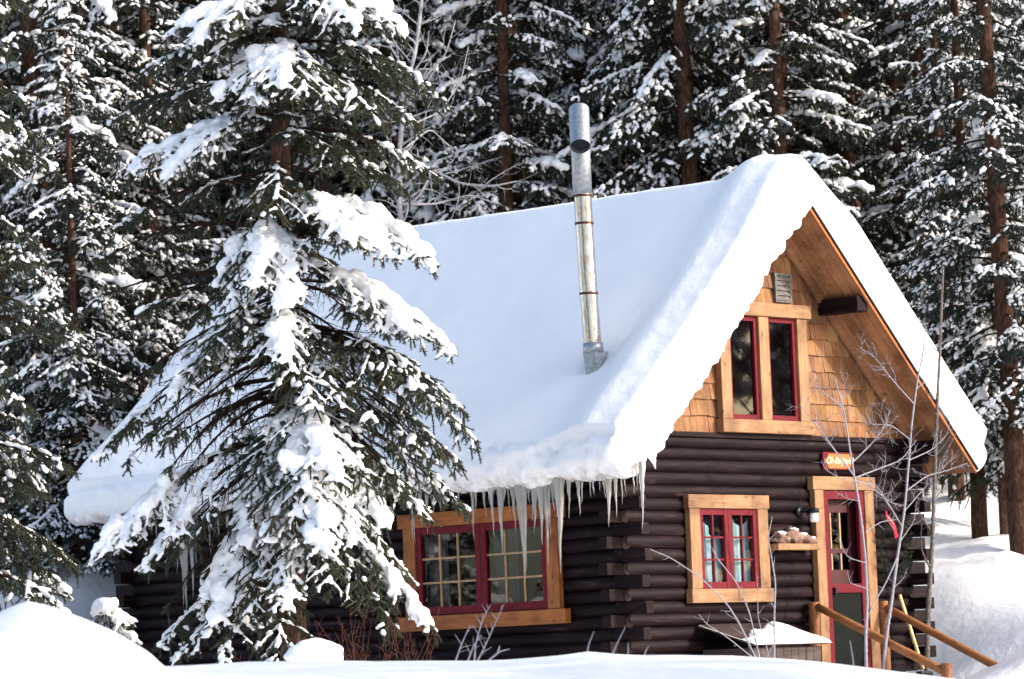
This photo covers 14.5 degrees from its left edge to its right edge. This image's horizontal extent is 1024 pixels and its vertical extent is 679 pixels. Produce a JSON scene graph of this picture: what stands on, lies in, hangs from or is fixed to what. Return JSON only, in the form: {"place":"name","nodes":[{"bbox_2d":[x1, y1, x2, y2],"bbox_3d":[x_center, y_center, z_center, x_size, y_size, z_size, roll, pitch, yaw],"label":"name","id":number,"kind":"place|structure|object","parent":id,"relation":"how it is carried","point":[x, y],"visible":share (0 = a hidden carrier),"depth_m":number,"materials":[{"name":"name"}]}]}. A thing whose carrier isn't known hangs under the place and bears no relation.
{"place":"outdoors","nodes":[
{"label":"outdoors","id":0,"kind":"place"},
{"bbox_2d":[0,0,1023,678],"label":"snowy ground","id":1,"kind":"structure","parent":0,"point":[978,592],"depth_m":50.60,"materials":[{"name":"white snow"}]},
{"bbox_2d":[0,9,37,479],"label":"spruce tree","id":2,"kind":"object","parent":1,"relation":"on","point":[5,240],"visible":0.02,"depth_m":61.04,"materials":[{"name":"green plant"}]},
{"bbox_2d":[0,0,87,611],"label":"spruce tree","id":3,"kind":"object","parent":1,"relation":"on","point":[15,467],"visible":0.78,"depth_m":44.79,"materials":[{"name":"green plant"}]},
{"bbox_2d":[0,0,96,352],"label":"spruce tree","id":4,"kind":"object","parent":1,"relation":"on","point":[18,111],"depth_m":66.12,"materials":[{"name":"green plant"}]},
{"bbox_2d":[23,566,74,612],"bbox_3d":[-5.291,3.744,46.016,1.314,2.300,1.528,-7,-7,42],"label":"spruce sapling","id":5,"kind":"object","parent":1,"relation":"on","point":[64,588],"visible":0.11,"depth_m":45.97,"materials":[{"name":"white plant"}]},
{"bbox_2d":[0,0,155,489],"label":"spruce tree","id":6,"kind":"object","parent":1,"relation":"on","point":[22,42],"visible":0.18,"depth_m":57.62,"materials":[{"name":"green plant"}]},
{"bbox_2d":[0,0,157,582],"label":"spruce tree","id":7,"kind":"object","parent":1,"relation":"on","point":[74,396],"visible":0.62,"depth_m":55.02,"materials":[{"name":"green plant"}]},
{"bbox_2d":[0,601,173,678],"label":"snow mound","id":8,"kind":"object","parent":1,"relation":"on","point":[39,641],"visible":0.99,"depth_m":28.87,"materials":[{"name":"white snow"}]},
{"bbox_2d":[0,0,192,523],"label":"spruce tree","id":9,"kind":"object","parent":1,"relation":"on","point":[167,324],"visible":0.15,"depth_m":57.99,"materials":[{"name":"green plant"}]},
{"bbox_2d":[90,597,142,645],"bbox_3d":[-4.703,3.910,47.004,1.187,1.781,1.109,2,-6,-37],"label":"spruce sapling","id":10,"kind":"object","parent":1,"relation":"on","point":[122,622],"visible":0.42,"depth_m":46.86,"materials":[{"name":"green plant"}]},
{"bbox_2d":[0,0,253,441],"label":"spruce tree","id":11,"kind":"object","parent":1,"relation":"on","point":[176,6],"visible":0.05,"depth_m":62.02,"materials":[{"name":"green plant"}]},
{"bbox_2d":[85,0,229,410],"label":"spruce tree","id":12,"kind":"object","parent":1,"relation":"on","point":[143,20],"visible":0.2,"depth_m":58.67,"materials":[{"name":"green plant"}]},
{"bbox_2d":[95,0,219,319],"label":"spruce tree","id":13,"kind":"object","parent":1,"relation":"on","point":[195,279],"visible":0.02,"depth_m":65.05,"materials":[{"name":"green plant"}]},
{"bbox_2d":[126,0,231,254],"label":"spruce tree","id":14,"kind":"object","parent":1,"relation":"on","point":[210,118],"depth_m":75.67,"materials":[{"name":"green plant"}]},
{"bbox_2d":[118,0,300,308],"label":"spruce tree","id":15,"kind":"object","parent":1,"relation":"on","point":[234,160],"depth_m":69.04,"materials":[{"name":"green plant"}]},
{"bbox_2d":[74,0,481,665],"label":"spruce tree","id":16,"kind":"object","parent":1,"relation":"on","point":[310,478],"visible":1,"depth_m":41.59,"materials":[{"name":"green plant"}]},
{"bbox_2d":[211,11,359,255],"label":"spruce tree","id":17,"kind":"object","parent":1,"relation":"on","point":[263,149],"depth_m":76.66,"materials":[{"name":"green plant"}]},
{"bbox_2d":[219,9,363,253],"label":"spruce tree","id":18,"kind":"object","parent":1,"relation":"on","point":[248,184],"visible":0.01,"depth_m":69.21,"materials":[{"name":"green plant"}]},
{"bbox_2d":[283,638,343,660],"bbox_3d":[-1.959,3.119,39.504,0.547,0.365,0.623,-7,-7,42],"label":"snow lump","id":19,"kind":"object","parent":1,"relation":"on","point":[316,649],"visible":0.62,"depth_m":39.30,"materials":[{"name":"white snow"}]},
{"bbox_2d":[216,0,429,234],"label":"spruce tree","id":20,"kind":"object","parent":1,"relation":"on","point":[364,39],"visible":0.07,"depth_m":61.63,"materials":[{"name":"green plant"}]},
{"bbox_2d":[249,3,403,238],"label":"spruce tree","id":21,"kind":"object","parent":1,"relation":"on","point":[335,181],"visible":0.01,"depth_m":65.06,"materials":[{"name":"green plant"}]},
{"bbox_2d":[227,600,442,660],"bbox_3d":[-1.768,3.350,40.743,2.173,1.395,1.270,-3,-5,13],"label":"dry shrub","id":22,"kind":"object","parent":1,"relation":"on","point":[365,658],"visible":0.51,"depth_m":40.80,"materials":[{"name":"brown plant"}]},
{"bbox_2d":[265,0,515,238],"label":"spruce tree","id":23,"kind":"object","parent":1,"relation":"on","point":[420,213],"visible":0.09,"depth_m":61.34,"materials":[{"name":"green plant"}]},
{"bbox_2d":[353,0,529,222],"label":"bare tree","id":24,"kind":"object","parent":1,"relation":"on","point":[400,201],"visible":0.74,"depth_m":57.48,"materials":[{"name":"grey plant"}]},
{"bbox_2d":[394,0,538,222],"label":"spruce tree","id":25,"kind":"object","parent":1,"relation":"on","point":[461,134],"visible":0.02,"depth_m":64.97,"materials":[{"name":"green plant"}]},
{"bbox_2d":[455,604,503,660],"bbox_3d":[-0.265,2.366,32.201,0.421,0.489,0.135,-2,-5,0],"label":"frosty weed","id":26,"kind":"object","parent":1,"relation":"on","point":[474,644],"visible":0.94,"depth_m":32.20,"materials":[{"name":"grey plant"}]},
{"bbox_2d":[489,646,509,659],"bbox_3d":[-0.103,2.515,32.199,0.178,0.119,0.020,-2,-5,2],"label":"frosty weed","id":27,"kind":"object","parent":1,"relation":"on","point":[494,655],"visible":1,"depth_m":32.20,"materials":[{"name":"grey plant"}]},
{"bbox_2d":[424,0,589,222],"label":"spruce tree","id":28,"kind":"object","parent":1,"relation":"on","point":[526,154],"visible":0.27,"depth_m":58.97,"materials":[{"name":"green plant"}]},
{"bbox_2d":[393,0,632,212],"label":"spruce tree","id":29,"kind":"object","parent":1,"relation":"on","point":[476,137],"visible":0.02,"depth_m":64.54,"materials":[{"name":"green plant"}]},
{"bbox_2d":[466,10,565,182],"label":"spruce tree","id":30,"kind":"object","parent":1,"relation":"on","point":[494,30],"depth_m":77.14,"materials":[{"name":"green plant"}]},
{"bbox_2d":[64,103,986,671],"bbox_3d":[0.128,1.027,51.007,9.819,6.887,7.344,-7,-7,42],"label":"log cabin","id":31,"kind":"object","parent":1,"relation":"on","point":[626,377],"visible":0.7,"depth_m":48.19,"materials":[{"name":"brown wood"}]},
{"bbox_2d":[415,518,547,615],"bbox_3d":[-0.348,2.699,47.425,2.110,1.050,0.060,-7,-7,42],"label":"window","id":32,"kind":"structure","parent":31,"relation":"in","point":[481,530],"depth_m":47.41,"materials":[{"name":"paint"}]},
{"bbox_2d":[700,509,759,588],"bbox_3d":[2.543,2.470,47.363,0.060,0.940,1.070,-7,-7,42],"label":"window","id":33,"kind":"structure","parent":31,"relation":"in","point":[726,536],"depth_m":47.35,"materials":[{"name":"paint"}]},
{"bbox_2d":[730,316,759,419],"bbox_3d":[2.741,0.336,47.892,0.060,1.245,0.550,-7,-7,42],"label":"window","id":34,"kind":"structure","parent":31,"relation":"in","point":[752,319],"depth_m":48.04,"materials":[{"name":"paint"}]},
{"bbox_2d":[768,318,798,420],"bbox_3d":[3.242,0.365,48.437,0.060,1.245,0.550,-7,-7,42],"label":"window","id":35,"kind":"structure","parent":31,"relation":"in","point":[791,325],"depth_m":48.57,"materials":[{"name":"glass"}]},
{"bbox_2d":[769,544,819,550],"bbox_3d":[3.375,2.491,48.168,0.190,0.075,0.800,-7,-7,42],"label":"wall shelf","id":36,"kind":"object","parent":31,"relation":"attached to","point":[792,547],"depth_m":48.07,"materials":[{"name":"brown wood"}]},
{"bbox_2d":[769,531,790,543],"bbox_3d":[3.211,2.396,48.002,0.185,0.222,0.352,-7,-7,42],"label":"stone","id":37,"kind":"object","parent":36,"relation":"on","point":[779,537],"visible":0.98,"depth_m":47.93,"materials":[{"name":"beige stone"}]},
{"bbox_2d":[785,525,803,543],"bbox_3d":[3.358,2.364,48.180,0.205,0.271,0.311,-7,-7,42],"label":"stone","id":38,"kind":"object","parent":36,"relation":"on","point":[795,535],"visible":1,"depth_m":48.13,"materials":[{"name":"beige stone"}]},
{"bbox_2d":[801,532,811,543],"bbox_3d":[3.492,2.411,48.306,0.276,0.188,0.206,0,-5,-20],"label":"stone","id":39,"kind":"object","parent":36,"relation":"on","point":[807,539],"visible":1,"depth_m":48.27,"materials":[{"name":"beige stone"}]},
{"bbox_2d":[811,536,817,543],"bbox_3d":[3.603,2.433,48.424,0.218,0.130,0.210,-5,-6,25],"label":"stone","id":40,"kind":"object","parent":36,"relation":"on","point":[814,541],"visible":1,"depth_m":48.38,"materials":[{"name":"beige stone"}]},
{"bbox_2d":[796,507,818,521],"bbox_3d":[3.567,2.110,48.431,0.279,0.196,0.124,-3,-5,10],"label":"wall lamp","id":41,"kind":"object","parent":31,"relation":"attached to","point":[814,515],"visible":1,"depth_m":48.39,"materials":[{"name":"black metal"}]},
{"bbox_2d":[821,452,853,469],"bbox_3d":[3.985,1.487,49.060,0.048,0.215,0.610,-7,-7,42],"label":"sign","id":42,"kind":"object","parent":31,"relation":"attached to","point":[833,459],"visible":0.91,"depth_m":49.00,"materials":[{"name":"paint"}]},
{"bbox_2d":[828,499,857,583],"bbox_3d":[3.972,3.036,49.045,0.045,2.200,0.810,-7,-7,42],"label":"inner door","id":43,"kind":"structure","parent":31,"relation":"in","point":[840,576],"depth_m":49.23,"materials":[{"name":"red paint"}]},
{"bbox_2d":[823,490,870,667],"bbox_3d":[4.082,2.982,48.946,0.090,2.280,0.810,-7,-7,42],"label":"screen door","id":44,"kind":"structure","parent":31,"relation":"in","point":[848,600],"depth_m":48.94,"materials":[{"name":"paint"}]},
{"bbox_2d":[873,511,917,584],"bbox_3d":[4.739,2.579,49.555,0.294,0.929,0.788,-7,-7,42],"label":"wreath","id":45,"kind":"object","parent":31,"relation":"attached to","point":[892,524],"visible":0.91,"depth_m":49.48,"materials":[{"name":"green plant"}]},
{"bbox_2d":[474,5,601,187],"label":"spruce tree","id":46,"kind":"object","parent":1,"relation":"on","point":[525,30],"depth_m":70.16,"materials":[{"name":"green plant"}]},
{"bbox_2d":[498,0,651,210],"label":"spruce tree","id":47,"kind":"object","parent":1,"relation":"on","point":[576,11],"visible":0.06,"depth_m":62.24,"materials":[{"name":"green plant"}]},
{"bbox_2d":[586,631,593,651],"bbox_3d":[0.623,2.440,32.198,0.082,0.197,0.018,-4,-5,19],"label":"frosty weed","id":48,"kind":"object","parent":1,"relation":"on","point":[589,642],"visible":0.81,"depth_m":32.20,"materials":[{"name":"grey plant"}]},
{"bbox_2d":[612,626,625,653],"bbox_3d":[0.851,2.425,32.199,0.138,0.247,0.020,-3,-5,11],"label":"frosty weed","id":49,"kind":"object","parent":1,"relation":"on","point":[614,649],"visible":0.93,"depth_m":32.20,"materials":[{"name":"grey plant"}]},
{"bbox_2d":[627,643,648,654],"bbox_3d":[1.010,2.502,32.203,0.188,0.147,0.025,-2,-5,0],"label":"frosty weed","id":50,"kind":"object","parent":1,"relation":"on","point":[628,650],"visible":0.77,"depth_m":32.20,"materials":[{"name":"grey plant"}]},
{"bbox_2d":[589,0,706,189],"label":"spruce tree","id":51,"kind":"object","parent":1,"relation":"on","point":[700,71],"depth_m":65.44,"materials":[{"name":"green plant"}]},
{"bbox_2d":[550,0,790,198],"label":"spruce tree","id":52,"kind":"object","parent":1,"relation":"on","point":[617,124],"visible":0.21,"depth_m":58.21,"materials":[{"name":"green plant"}]},
{"bbox_2d":[545,0,802,189],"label":"spruce tree","id":53,"kind":"object","parent":1,"relation":"on","point":[675,177],"visible":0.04,"depth_m":61.70,"materials":[{"name":"green plant"}]},
{"bbox_2d":[698,64,716,82],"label":"spruce tree","id":54,"kind":"object","parent":1,"relation":"on","point":[714,78],"depth_m":74.88,"materials":[{"name":"green plant"}]},
{"bbox_2d":[650,518,785,657],"bbox_3d":[2.250,2.882,44.760,0.420,1.834,2.344,-7,-7,42],"label":"frosty shrub","id":55,"kind":"object","parent":1,"relation":"on","point":[773,625],"visible":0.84,"depth_m":45.19,"materials":[{"name":"grey plant"}]},
{"bbox_2d":[653,10,813,164],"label":"spruce tree","id":56,"kind":"object","parent":1,"relation":"on","point":[704,69],"visible":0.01,"depth_m":69.38,"materials":[{"name":"green plant"}]},
{"bbox_2d":[698,621,830,661],"bbox_3d":[2.980,3.749,47.040,0.860,0.902,1.440,-7,-7,42],"label":"wooden bin","id":57,"kind":"object","parent":1,"relation":"on","point":[789,635],"visible":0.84,"depth_m":46.85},
{"bbox_2d":[700,0,866,214],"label":"spruce tree","id":58,"kind":"object","parent":1,"relation":"on","point":[791,110],"visible":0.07,"depth_m":60.90,"materials":[{"name":"green plant"}]},
{"bbox_2d":[673,0,924,492],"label":"spruce tree","id":59,"kind":"object","parent":1,"relation":"on","point":[778,121],"visible":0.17,"depth_m":57.58,"materials":[{"name":"green plant"}]},
{"bbox_2d":[754,9,857,177],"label":"spruce tree","id":60,"kind":"object","parent":1,"relation":"on","point":[792,70],"visible":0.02,"depth_m":66.37,"materials":[{"name":"green plant"}]},
{"bbox_2d":[740,0,939,323],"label":"spruce tree","id":61,"kind":"object","parent":1,"relation":"on","point":[847,23],"visible":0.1,"depth_m":61.28,"materials":[{"name":"green plant"}]},
{"bbox_2d":[850,641,853,665],"bbox_3d":[2.882,2.709,34.003,0.025,0.318,0.050,-7,-7,42],"label":"frosty weed","id":62,"kind":"object","parent":1,"relation":"on","point":[852,654],"visible":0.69,"depth_m":34.00,"materials":[{"name":"grey plant"}]},
{"bbox_2d":[787,367,923,667],"bbox_3d":[4.109,2.158,47.125,0.584,3.680,2.522,-6,-6,35],"label":"aspen sapling","id":63,"kind":"object","parent":1,"relation":"on","point":[866,572],"visible":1,"depth_m":46.98,"materials":[{"name":"grey plant"}]},
{"bbox_2d":[786,5,952,226],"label":"spruce tree","id":64,"kind":"object","parent":1,"relation":"on","point":[832,74],"depth_m":70.08,"materials":[{"name":"green plant"}]},
{"bbox_2d":[808,602,952,678],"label":"handrail","id":65,"kind":"object","parent":1,"relation":"on","point":[944,670],"visible":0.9,"depth_m":47.72,"materials":[{"name":"brown wood"}]},
{"bbox_2d":[815,0,951,340],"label":"spruce tree","id":66,"kind":"object","parent":1,"relation":"on","point":[870,96],"visible":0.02,"depth_m":62.23,"materials":[{"name":"green plant"}]},
{"bbox_2d":[831,9,952,321],"bbox_3d":[6.503,-4.737,64.906,2.947,12.779,2.915,0,-6,-23],"label":"spruce tree","id":67,"kind":"object","parent":1,"relation":"on","point":[899,84],"depth_m":64.77,"materials":[{"name":"green plant"}]},
{"bbox_2d":[850,0,952,207],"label":"spruce tree","id":68,"kind":"object","parent":1,"relation":"on","point":[861,14],"depth_m":70.86,"materials":[{"name":"green plant"}]},
{"bbox_2d":[803,0,1023,483],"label":"spruce tree","id":69,"kind":"object","parent":1,"relation":"on","point":[891,33],"visible":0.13,"depth_m":58.87,"materials":[{"name":"green plant"}]},
{"bbox_2d":[848,327,981,669],"bbox_3d":[4.815,1.968,48.218,0.580,4.278,2.626,-6,-6,38],"label":"aspen sapling","id":70,"kind":"object","parent":1,"relation":"on","point":[884,655],"visible":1,"depth_m":47.99,"materials":[{"name":"grey plant"}]},
{"bbox_2d":[898,595,932,675],"bbox_3d":[4.965,3.704,49.357,0.321,1.151,0.241,-7,-7,42],"label":"broom","id":71,"kind":"object","parent":1,"relation":"on","point":[929,673],"visible":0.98,"depth_m":49.29,"materials":[{"name":"yellow wood"}]},
{"bbox_2d":[856,0,1023,253],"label":"spruce tree","id":72,"kind":"object","parent":1,"relation":"on","point":[996,27],"depth_m":75.03,"materials":[{"name":"green plant"}]},
{"bbox_2d":[861,1,1022,500],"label":"spruce tree","id":73,"kind":"object","parent":1,"relation":"on","point":[900,44],"visible":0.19,"depth_m":57.87,"materials":[{"name":"green plant"}]},
{"bbox_2d":[915,266,977,670],"bbox_3d":[5.362,1.638,49.441,0.818,5.088,0.810,-3,-5,4],"label":"slim tree","id":74,"kind":"object","parent":1,"relation":"on","point":[930,563],"visible":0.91,"depth_m":49.48,"materials":[{"name":"grey plant"}]},
{"bbox_2d":[891,0,1023,538],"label":"spruce tree","id":75,"kind":"object","parent":1,"relation":"on","point":[979,524],"visible":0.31,"depth_m":55.02,"materials":[{"name":"green plant"}]},
{"bbox_2d":[894,0,1023,554],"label":"spruce tree","id":76,"kind":"object","parent":1,"relation":"on","point":[994,114],"visible":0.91,"depth_m":53.61,"materials":[{"name":"green plant"}]},
{"bbox_2d":[915,107,1023,534],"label":"spruce tree","id":77,"kind":"object","parent":1,"relation":"on","point":[981,395],"visible":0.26,"depth_m":54.58,"materials":[{"name":"green plant"}]},
{"bbox_2d":[973,6,1023,185],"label":"spruce tree","id":78,"kind":"object","parent":1,"relation":"on","point":[996,13],"visible":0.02,"depth_m":76.76,"materials":[{"name":"green plant"}]},
{"bbox_2d":[996,0,1023,397],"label":"spruce tree","id":79,"kind":"object","parent":1,"relation":"on","point":[1017,23],"visible":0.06,"depth_m":61.80,"materials":[{"name":"green plant"}]},
{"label":"front steps","id":80,"kind":"object","parent":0,"visible":0},
{"bbox_2d":[878,601,997,670],"bbox_3d":[5.272,3.917,48.700,1.987,1.568,0.133,-7,-7,42],"label":"handrail","id":81,"kind":"object","parent":80,"relation":"attached to","point":[941,637],"visible":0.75,"depth_m":48.94,"materials":[{"name":"brown wood"}]}
]}

